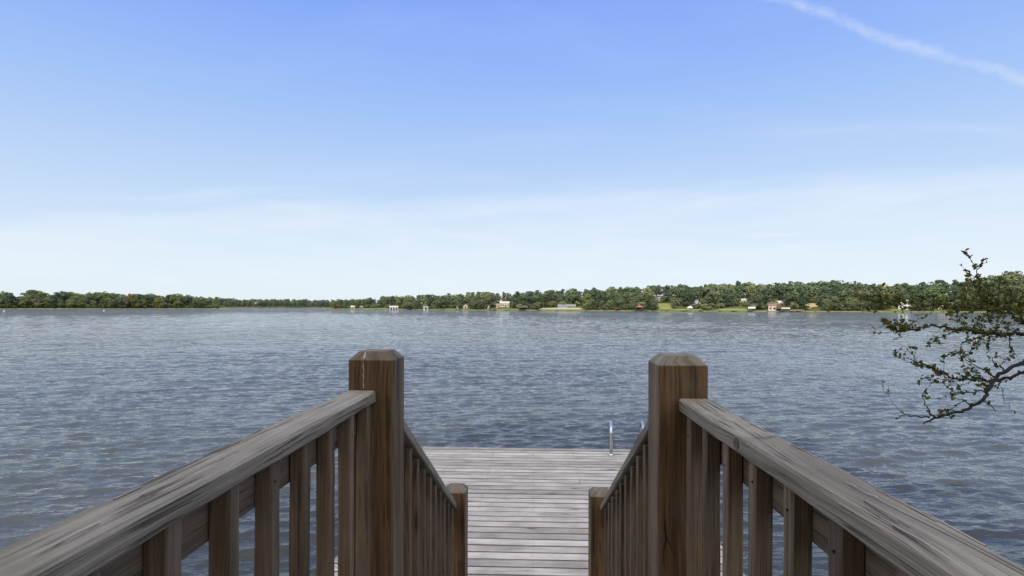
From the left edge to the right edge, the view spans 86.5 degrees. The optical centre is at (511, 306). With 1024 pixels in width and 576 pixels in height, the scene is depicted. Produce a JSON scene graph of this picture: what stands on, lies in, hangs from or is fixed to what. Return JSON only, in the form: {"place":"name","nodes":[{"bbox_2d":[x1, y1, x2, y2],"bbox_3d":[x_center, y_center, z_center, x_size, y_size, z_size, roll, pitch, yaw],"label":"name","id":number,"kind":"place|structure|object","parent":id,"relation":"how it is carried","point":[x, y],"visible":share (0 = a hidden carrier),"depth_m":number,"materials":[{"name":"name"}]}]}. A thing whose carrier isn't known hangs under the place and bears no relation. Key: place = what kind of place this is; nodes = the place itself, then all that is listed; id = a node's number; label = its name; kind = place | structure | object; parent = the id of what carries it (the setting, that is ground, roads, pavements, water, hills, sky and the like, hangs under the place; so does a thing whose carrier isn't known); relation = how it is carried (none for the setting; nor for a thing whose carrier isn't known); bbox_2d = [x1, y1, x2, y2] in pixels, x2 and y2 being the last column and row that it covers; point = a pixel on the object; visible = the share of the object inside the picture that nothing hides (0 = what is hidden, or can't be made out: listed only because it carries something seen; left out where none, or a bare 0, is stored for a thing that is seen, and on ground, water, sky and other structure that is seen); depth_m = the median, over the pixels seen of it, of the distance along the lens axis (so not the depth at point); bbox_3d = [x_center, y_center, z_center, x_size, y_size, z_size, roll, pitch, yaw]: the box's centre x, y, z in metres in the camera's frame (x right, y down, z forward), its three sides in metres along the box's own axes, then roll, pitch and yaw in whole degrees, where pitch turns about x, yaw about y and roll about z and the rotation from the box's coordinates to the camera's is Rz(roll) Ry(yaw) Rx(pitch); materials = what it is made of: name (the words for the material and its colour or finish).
{"place":"outdoors","nodes":[
{"label":"outdoors","id":0,"kind":"place"},
{"bbox_2d":[0,306,230,308],"bbox_3d":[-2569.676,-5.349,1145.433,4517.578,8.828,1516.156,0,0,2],"label":"shore ground","id":1,"kind":"structure","parent":0,"point":[34,307],"depth_m":571.49,"materials":[{"name":"green plant"}]},
{"bbox_2d":[2,299,13,307],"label":"broadleaf tree","id":2,"kind":"object","parent":1,"relation":"on","point":[9,305],"visible":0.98,"depth_m":526.27,"materials":[{"name":"green plant"}]},
{"bbox_2d":[0,292,17,304],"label":"broadleaf tree","id":3,"kind":"object","parent":1,"relation":"on","point":[8,296],"visible":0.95,"depth_m":526.69,"materials":[{"name":"green plant"}]},
{"bbox_2d":[17,297,30,306],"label":"broadleaf tree","id":4,"kind":"object","parent":1,"relation":"on","point":[23,301],"visible":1,"depth_m":534.31,"materials":[{"name":"green plant"}]},
{"bbox_2d":[25,290,40,307],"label":"broadleaf tree","id":5,"kind":"object","parent":1,"relation":"on","point":[33,295],"visible":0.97,"depth_m":540.42,"materials":[{"name":"green plant"}]},
{"bbox_2d":[33,299,43,306],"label":"broadleaf tree","id":6,"kind":"object","parent":1,"relation":"on","point":[35,304],"visible":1,"depth_m":539.78,"materials":[{"name":"green plant"}]},
{"bbox_2d":[36,297,46,307],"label":"broadleaf tree","id":7,"kind":"object","parent":1,"relation":"on","point":[41,299],"visible":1,"depth_m":542.18,"materials":[{"name":"green plant"}]},
{"bbox_2d":[43,298,51,306],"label":"broadleaf tree","id":8,"kind":"object","parent":1,"relation":"on","point":[47,303],"visible":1,"depth_m":543.27,"materials":[{"name":"green plant"}]},
{"bbox_2d":[47,299,56,307],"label":"broadleaf tree","id":9,"kind":"object","parent":1,"relation":"on","point":[53,303],"visible":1,"depth_m":544.87,"materials":[{"name":"green plant"}]},
{"bbox_2d":[58,292,72,303],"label":"broadleaf tree","id":10,"kind":"object","parent":1,"relation":"on","point":[64,295],"visible":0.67,"depth_m":565.18,"materials":[{"name":"green plant"}]},
{"bbox_2d":[68,297,79,306],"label":"broadleaf tree","id":11,"kind":"object","parent":1,"relation":"on","point":[74,300],"visible":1,"depth_m":551.93,"materials":[{"name":"green plant"}]},
{"bbox_2d":[76,299,85,307],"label":"broadleaf tree","id":12,"kind":"object","parent":1,"relation":"on","point":[79,304],"visible":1,"depth_m":555.59,"materials":[{"name":"green plant"}]},
{"bbox_2d":[79,295,91,304],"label":"broadleaf tree","id":13,"kind":"object","parent":1,"relation":"on","point":[87,301],"visible":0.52,"depth_m":569.13,"materials":[{"name":"green plant"}]},
{"bbox_2d":[89,294,98,303],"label":"broadleaf tree","id":14,"kind":"object","parent":1,"relation":"on","point":[94,297],"visible":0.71,"depth_m":576.87,"materials":[{"name":"green plant"}]},
{"bbox_2d":[99,298,108,307],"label":"broadleaf tree","id":15,"kind":"object","parent":1,"relation":"on","point":[103,300],"visible":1,"depth_m":564.09,"materials":[{"name":"green plant"}]},
{"bbox_2d":[96,292,113,303],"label":"broadleaf tree","id":16,"kind":"object","parent":1,"relation":"on","point":[104,295],"visible":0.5,"depth_m":578.08,"materials":[{"name":"green plant"}]},
{"bbox_2d":[104,298,116,306],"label":"broadleaf tree","id":17,"kind":"object","parent":1,"relation":"on","point":[110,301],"visible":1,"depth_m":566.98,"materials":[{"name":"green plant"}]},
{"bbox_2d":[115,297,124,307],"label":"broadleaf tree","id":18,"kind":"object","parent":1,"relation":"on","point":[120,301],"visible":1,"depth_m":573.68,"materials":[{"name":"green plant"}]},
{"bbox_2d":[126,295,135,306],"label":"broadleaf tree","id":19,"kind":"object","parent":1,"relation":"on","point":[131,297],"visible":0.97,"depth_m":582.70,"materials":[{"name":"green plant"}]},
{"bbox_2d":[130,298,139,307],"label":"broadleaf tree","id":20,"kind":"object","parent":1,"relation":"on","point":[136,300],"visible":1,"depth_m":583.83,"materials":[{"name":"green plant"}]},
{"bbox_2d":[141,299,148,306],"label":"broadleaf tree","id":21,"kind":"object","parent":1,"relation":"on","point":[144,301],"visible":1,"depth_m":589.25,"materials":[{"name":"green plant"}]},
{"bbox_2d":[140,294,150,303],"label":"broadleaf tree","id":22,"kind":"object","parent":1,"relation":"on","point":[146,297],"visible":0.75,"depth_m":607.57,"materials":[{"name":"green plant"}]},
{"bbox_2d":[153,298,162,307],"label":"broadleaf tree","id":23,"kind":"object","parent":1,"relation":"on","point":[157,301],"visible":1,"depth_m":597.27,"materials":[{"name":"green plant"}]},
{"bbox_2d":[157,299,167,307],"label":"broadleaf tree","id":24,"kind":"object","parent":1,"relation":"on","point":[162,303],"visible":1,"depth_m":599.73,"materials":[{"name":"green plant"}]},
{"bbox_2d":[221,305,330,307],"bbox_3d":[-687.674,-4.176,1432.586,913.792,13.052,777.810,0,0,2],"label":"bay ground","id":25,"kind":"structure","parent":0,"point":[251,306],"depth_m":1123.96,"materials":[{"name":"green plant"}]},
{"bbox_2d":[196,296,360,306],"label":"distant wood","id":26,"kind":"object","parent":25,"relation":"on","point":[265,302],"visible":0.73,"depth_m":1125.98,"materials":[{"name":"green plant"}]},
{"bbox_2d":[341,308,387,308],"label":"lawn","id":27,"kind":"structure","parent":0,"point":[364,308],"depth_m":578.03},
{"bbox_2d":[0,308,1023,575],"bbox_3d":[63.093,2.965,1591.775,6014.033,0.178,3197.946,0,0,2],"label":"lake water","id":28,"kind":"structure","parent":0,"point":[98,406],"depth_m":18.41,"materials":[{"name":"blue liquid"}]},
{"bbox_2d":[334,447,744,575],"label":"swimming dock","id":29,"kind":"object","parent":28,"relation":"on","point":[527,511],"visible":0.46,"depth_m":6.41,"materials":[{"name":"grey wood"}]},
{"bbox_2d":[608,421,644,455],"bbox_3d":[1.809,2.788,8.660,0.630,1.930,0.520,0,0,2],"label":"swim ladder","id":30,"kind":"object","parent":29,"relation":"attached to","point":[642,425],"visible":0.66,"depth_m":8.46,"materials":[{"name":"silver metal"}]},
{"bbox_2d":[0,0,1023,305],"label":"sky","id":31,"kind":"structure","parent":0,"point":[311,150],"materials":[{"name":"blue"}]},
{"bbox_2d":[540,308,582,309],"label":"lawn","id":32,"kind":"structure","parent":0,"point":[563,308],"depth_m":425.15,"materials":[{"name":"green plant"}]},
{"bbox_2d":[656,303,672,309],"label":"lawn","id":33,"kind":"structure","parent":0,"point":[664,306],"depth_m":401.65,"materials":[{"name":"green plant"}]},
{"bbox_2d":[324,301,1023,311],"bbox_3d":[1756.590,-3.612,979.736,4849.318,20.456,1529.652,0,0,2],"label":"shore ground","id":34,"kind":"structure","parent":0,"point":[812,309],"depth_m":386.16,"materials":[{"name":"green plant"}]},
{"bbox_2d":[396,297,403,307],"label":"broadleaf tree","id":35,"kind":"object","parent":34,"relation":"on","point":[400,300],"visible":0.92,"depth_m":540.10,"materials":[{"name":"green plant"}]},
{"bbox_2d":[402,299,408,308],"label":"broadleaf tree","id":36,"kind":"object","parent":34,"relation":"on","point":[404,304],"visible":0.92,"depth_m":517.69,"materials":[{"name":"green plant"}]},
{"bbox_2d":[406,298,414,307],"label":"broadleaf tree","id":37,"kind":"object","parent":34,"relation":"on","point":[409,303],"visible":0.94,"depth_m":514.95,"materials":[{"name":"green plant"}]},
{"bbox_2d":[414,300,421,307],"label":"broadleaf tree","id":38,"kind":"object","parent":34,"relation":"on","point":[417,303],"visible":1,"depth_m":507.18,"materials":[{"name":"green plant"}]},
{"bbox_2d":[420,298,429,305],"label":"broadleaf tree","id":39,"kind":"object","parent":34,"relation":"on","point":[424,301],"visible":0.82,"depth_m":512.13,"materials":[{"name":"green plant"}]},
{"bbox_2d":[433,299,442,308],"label":"broadleaf tree","id":40,"kind":"object","parent":34,"relation":"on","point":[436,304],"visible":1,"depth_m":491.88,"materials":[{"name":"green plant"}]},
{"bbox_2d":[438,295,448,304],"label":"broadleaf tree","id":41,"kind":"object","parent":34,"relation":"on","point":[442,298],"visible":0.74,"depth_m":500.18,"materials":[{"name":"green plant"}]},
{"bbox_2d":[453,296,462,306],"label":"broadleaf tree","id":42,"kind":"object","parent":34,"relation":"on","point":[456,299],"visible":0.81,"depth_m":487.06,"materials":[{"name":"green plant"}]},
{"bbox_2d":[470,298,479,309],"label":"broadleaf tree","id":43,"kind":"object","parent":34,"relation":"on","point":[474,303],"visible":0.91,"depth_m":458.46,"materials":[{"name":"green plant"}]},
{"bbox_2d":[477,300,485,307],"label":"broadleaf tree","id":44,"kind":"object","parent":34,"relation":"on","point":[481,303],"visible":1,"depth_m":453.35,"materials":[{"name":"green plant"}]},
{"bbox_2d":[482,295,491,306],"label":"broadleaf tree","id":45,"kind":"object","parent":34,"relation":"on","point":[486,299],"visible":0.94,"depth_m":467.12,"materials":[{"name":"green plant"}]},
{"bbox_2d":[500,300,509,306],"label":"lake house","id":46,"kind":"structure","parent":34,"relation":"on","point":[504,303],"depth_m":490.81,"materials":[{"name":"beige"}]},
{"bbox_2d":[0,271,1023,309],"bbox_3d":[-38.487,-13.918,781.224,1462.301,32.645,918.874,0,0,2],"label":"hillside wood","id":47,"kind":"object","parent":34,"relation":"on","point":[774,293],"visible":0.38,"depth_m":428.85,"materials":[{"name":"green plant"}]},
{"bbox_2d":[515,294,526,305],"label":"broadleaf tree","id":48,"kind":"object","parent":34,"relation":"on","point":[521,299],"visible":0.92,"depth_m":451.31,"materials":[{"name":"green plant"}]},
{"bbox_2d":[531,293,542,304],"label":"broadleaf tree","id":49,"kind":"object","parent":34,"relation":"on","point":[535,298],"visible":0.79,"depth_m":446.79,"materials":[{"name":"green plant"}]},
{"bbox_2d":[558,304,575,307],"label":"ranch house","id":50,"kind":"structure","parent":34,"relation":"on","point":[565,305],"depth_m":440.08,"materials":[{"name":"grey"}]},
{"bbox_2d":[580,293,590,305],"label":"broadleaf tree","id":51,"kind":"object","parent":34,"relation":"on","point":[587,296],"visible":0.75,"depth_m":428.76,"materials":[{"name":"green plant"}]},
{"bbox_2d":[586,299,594,309],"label":"broadleaf tree","id":52,"kind":"object","parent":34,"relation":"on","point":[590,300],"visible":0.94,"depth_m":412.43,"materials":[{"name":"green plant"}]},
{"bbox_2d":[586,299,595,308],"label":"broadleaf tree","id":53,"kind":"object","parent":34,"relation":"on","point":[590,303],"visible":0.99,"depth_m":412.13,"materials":[{"name":"green plant"}]},
{"bbox_2d":[590,287,596,298],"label":"pine tree","id":54,"kind":"object","parent":34,"relation":"on","point":[593,291],"visible":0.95,"depth_m":428.99,"materials":[{"name":"green plant"}]},
{"bbox_2d":[606,292,617,302],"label":"broadleaf tree","id":55,"kind":"object","parent":34,"relation":"on","point":[613,295],"visible":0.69,"depth_m":422.34,"materials":[{"name":"green plant"}]},
{"bbox_2d":[608,299,615,308],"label":"broadleaf tree","id":56,"kind":"object","parent":34,"relation":"on","point":[611,303],"visible":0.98,"depth_m":404.73,"materials":[{"name":"green plant"}]},
{"bbox_2d":[613,297,621,309],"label":"broadleaf tree","id":57,"kind":"object","parent":34,"relation":"on","point":[616,300],"visible":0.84,"depth_m":403.13,"materials":[{"name":"green plant"}]},
{"bbox_2d":[616,298,625,308],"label":"broadleaf tree","id":58,"kind":"object","parent":34,"relation":"on","point":[620,302],"visible":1,"depth_m":400.44,"materials":[{"name":"green plant"}]},
{"bbox_2d":[623,292,631,304],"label":"broadleaf tree","id":59,"kind":"object","parent":34,"relation":"on","point":[626,296],"visible":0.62,"depth_m":411.29,"materials":[{"name":"green plant"}]},
{"bbox_2d":[629,300,636,309],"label":"broadleaf tree","id":60,"kind":"object","parent":34,"relation":"on","point":[633,303],"visible":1,"depth_m":395.15,"materials":[{"name":"green plant"}]},
{"bbox_2d":[628,292,642,302],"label":"broadleaf tree","id":61,"kind":"object","parent":34,"relation":"on","point":[638,297],"visible":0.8,"depth_m":404.89,"materials":[{"name":"green plant"}]},
{"bbox_2d":[645,293,656,303],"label":"broadleaf tree","id":62,"kind":"object","parent":34,"relation":"on","point":[651,295],"visible":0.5,"depth_m":403.38,"materials":[{"name":"green plant"}]},
{"bbox_2d":[649,299,658,308],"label":"broadleaf tree","id":63,"kind":"object","parent":34,"relation":"on","point":[654,303],"visible":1,"depth_m":389.00,"materials":[{"name":"green plant"}]},
{"bbox_2d":[680,289,693,306],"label":"broadleaf tree","id":64,"kind":"object","parent":34,"relation":"on","point":[686,294],"visible":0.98,"depth_m":399.91,"materials":[{"name":"green plant"}]},
{"bbox_2d":[701,292,714,303],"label":"broadleaf tree","id":65,"kind":"object","parent":34,"relation":"on","point":[708,300],"visible":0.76,"depth_m":389.81,"materials":[{"name":"green plant"}]},
{"bbox_2d":[709,291,722,304],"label":"broadleaf tree","id":66,"kind":"object","parent":34,"relation":"on","point":[717,297],"visible":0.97,"depth_m":385.77,"materials":[{"name":"green plant"}]},
{"bbox_2d":[720,291,736,304],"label":"broadleaf tree","id":67,"kind":"object","parent":34,"relation":"on","point":[727,295],"visible":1,"depth_m":385.00,"materials":[{"name":"green plant"}]},
{"bbox_2d":[750,292,764,304],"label":"broadleaf tree","id":68,"kind":"object","parent":34,"relation":"on","point":[756,296],"visible":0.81,"depth_m":377.87,"materials":[{"name":"green plant"}]},
{"bbox_2d":[761,289,768,304],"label":"pine tree","id":69,"kind":"object","parent":34,"relation":"on","point":[764,292],"visible":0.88,"depth_m":381.65,"materials":[{"name":"green plant"}]},
{"bbox_2d":[768,304,776,310],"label":"boathouse","id":70,"kind":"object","parent":34,"relation":"on","point":[771,307],"visible":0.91,"depth_m":361.10,"materials":[{"name":"beige"}]},
{"bbox_2d":[776,301,785,305],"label":"lake house","id":71,"kind":"structure","parent":34,"relation":"on","point":[780,303],"depth_m":379.84,"materials":[{"name":"white"}]},
{"bbox_2d":[781,291,793,304],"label":"broadleaf tree","id":72,"kind":"object","parent":34,"relation":"on","point":[787,297],"visible":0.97,"depth_m":375.18,"materials":[{"name":"green plant"}]},
{"bbox_2d":[788,287,796,301],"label":"pine tree","id":73,"kind":"object","parent":34,"relation":"on","point":[791,290],"visible":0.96,"depth_m":373.66,"materials":[{"name":"green plant"}]},
{"bbox_2d":[797,296,809,308],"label":"broadleaf tree","id":74,"kind":"object","parent":34,"relation":"on","point":[803,300],"visible":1,"depth_m":357.48,"materials":[{"name":"green plant"}]},
{"bbox_2d":[816,287,832,304],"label":"broadleaf tree","id":75,"kind":"object","parent":34,"relation":"on","point":[824,295],"visible":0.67,"depth_m":363.61,"materials":[{"name":"green plant"}]},
{"bbox_2d":[821,298,832,308],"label":"broadleaf tree","id":76,"kind":"object","parent":34,"relation":"on","point":[826,304],"visible":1,"depth_m":351.62,"materials":[{"name":"green plant"}]},
{"bbox_2d":[830,296,841,310],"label":"broadleaf tree","id":77,"kind":"object","parent":34,"relation":"on","point":[835,303],"visible":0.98,"depth_m":350.47,"materials":[{"name":"green plant"}]},
{"bbox_2d":[834,287,853,303],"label":"broadleaf tree","id":78,"kind":"object","parent":34,"relation":"on","point":[846,292],"visible":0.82,"depth_m":362.68,"materials":[{"name":"green plant"}]},
{"bbox_2d":[845,300,853,309],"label":"broadleaf tree","id":79,"kind":"object","parent":34,"relation":"on","point":[848,304],"visible":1,"depth_m":349.46,"materials":[{"name":"green plant"}]},
{"bbox_2d":[844,297,857,310],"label":"broadleaf tree","id":80,"kind":"object","parent":34,"relation":"on","point":[854,303],"visible":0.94,"depth_m":349.68,"materials":[{"name":"green plant"}]},
{"bbox_2d":[849,298,859,308],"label":"broadleaf tree","id":81,"kind":"object","parent":34,"relation":"on","point":[856,299],"visible":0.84,"depth_m":349.85,"materials":[{"name":"green plant"}]},
{"bbox_2d":[853,287,861,298],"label":"pine tree","id":82,"kind":"object","parent":34,"relation":"on","point":[856,289],"visible":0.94,"depth_m":363.25,"materials":[{"name":"green plant"}]},
{"bbox_2d":[852,290,862,299],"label":"broadleaf tree","id":83,"kind":"object","parent":34,"relation":"on","point":[860,291],"visible":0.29,"depth_m":372.93,"materials":[{"name":"green plant"}]},
{"bbox_2d":[858,300,867,309],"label":"broadleaf tree","id":84,"kind":"object","parent":34,"relation":"on","point":[862,303],"visible":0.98,"depth_m":347.52,"materials":[{"name":"green plant"}]},
{"bbox_2d":[862,288,876,303],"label":"broadleaf tree","id":85,"kind":"object","parent":34,"relation":"on","point":[865,293],"visible":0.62,"depth_m":361.98,"materials":[{"name":"green plant"}]},
{"bbox_2d":[879,292,894,308],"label":"broadleaf tree","id":86,"kind":"object","parent":34,"relation":"on","point":[890,297],"visible":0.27,"depth_m":355.19,"materials":[{"name":"green plant"}]},
{"bbox_2d":[898,299,910,308],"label":"lake house","id":87,"kind":"structure","parent":34,"relation":"on","point":[906,305],"depth_m":353.37,"materials":[{"name":"white paint"}]},
{"bbox_2d":[898,291,913,300],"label":"broadleaf tree","id":88,"kind":"object","parent":34,"relation":"on","point":[908,295],"visible":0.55,"depth_m":358.94,"materials":[{"name":"green plant"}]},
{"bbox_2d":[911,289,918,299],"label":"pine tree","id":89,"kind":"object","parent":34,"relation":"on","point":[913,291],"visible":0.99,"depth_m":358.26,"materials":[{"name":"green plant"}]},
{"bbox_2d":[915,289,927,299],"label":"broadleaf tree","id":90,"kind":"object","parent":34,"relation":"on","point":[919,295],"visible":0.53,"depth_m":361.12,"materials":[{"name":"green plant"}]},
{"bbox_2d":[922,287,945,303],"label":"broadleaf tree","id":91,"kind":"object","parent":34,"relation":"on","point":[933,293],"visible":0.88,"depth_m":353.25,"materials":[{"name":"green plant"}]},
{"bbox_2d":[949,285,957,300],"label":"pine tree","id":92,"kind":"object","parent":34,"relation":"on","point":[953,288],"visible":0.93,"depth_m":357.75,"materials":[{"name":"green plant"}]},
{"bbox_2d":[955,290,974,300],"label":"broadleaf tree","id":93,"kind":"object","parent":34,"relation":"on","point":[968,296],"visible":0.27,"depth_m":350.91,"materials":[{"name":"green plant"}]},
{"bbox_2d":[984,282,995,295],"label":"pine tree","id":94,"kind":"object","parent":34,"relation":"on","point":[990,285],"visible":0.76,"depth_m":351.25,"materials":[{"name":"green plant"}]},
{"bbox_2d":[987,285,1014,300],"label":"broadleaf tree","id":95,"kind":"object","parent":34,"relation":"on","point":[1003,287],"visible":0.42,"depth_m":349.11,"materials":[{"name":"green plant"}]},
{"bbox_2d":[1013,284,1023,297],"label":"broadleaf tree","id":96,"kind":"object","parent":34,"relation":"on","point":[1020,289],"visible":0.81,"depth_m":351.46,"materials":[{"name":"green plant"}]},
{"bbox_2d":[718,309,748,310],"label":"lawn","id":97,"kind":"structure","parent":0,"point":[733,309],"depth_m":370.67,"materials":[{"name":"green plant"}]},
{"bbox_2d":[865,248,1023,424],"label":"overhanging tree","id":98,"kind":"object","parent":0,"point":[984,304],"visible":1,"depth_m":4.85,"materials":[{"name":"green plant"}]},
{"bbox_3d":[-0.073,2.760,-0.843,1.200,3.181,5.110,0,0,2],"label":"landing platform","id":99,"kind":"object","parent":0,"visible":0},
{"bbox_2d":[0,349,467,575],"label":"wooden railing","id":100,"kind":"object","parent":99,"relation":"attached to","point":[402,509],"visible":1,"depth_m":1.17,"materials":[{"name":"brown wood"}]},
{"bbox_2d":[588,353,1023,575],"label":"wooden railing","id":101,"kind":"object","parent":99,"relation":"attached to","point":[654,509],"visible":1,"depth_m":1.18,"materials":[{"name":"brown wood"}]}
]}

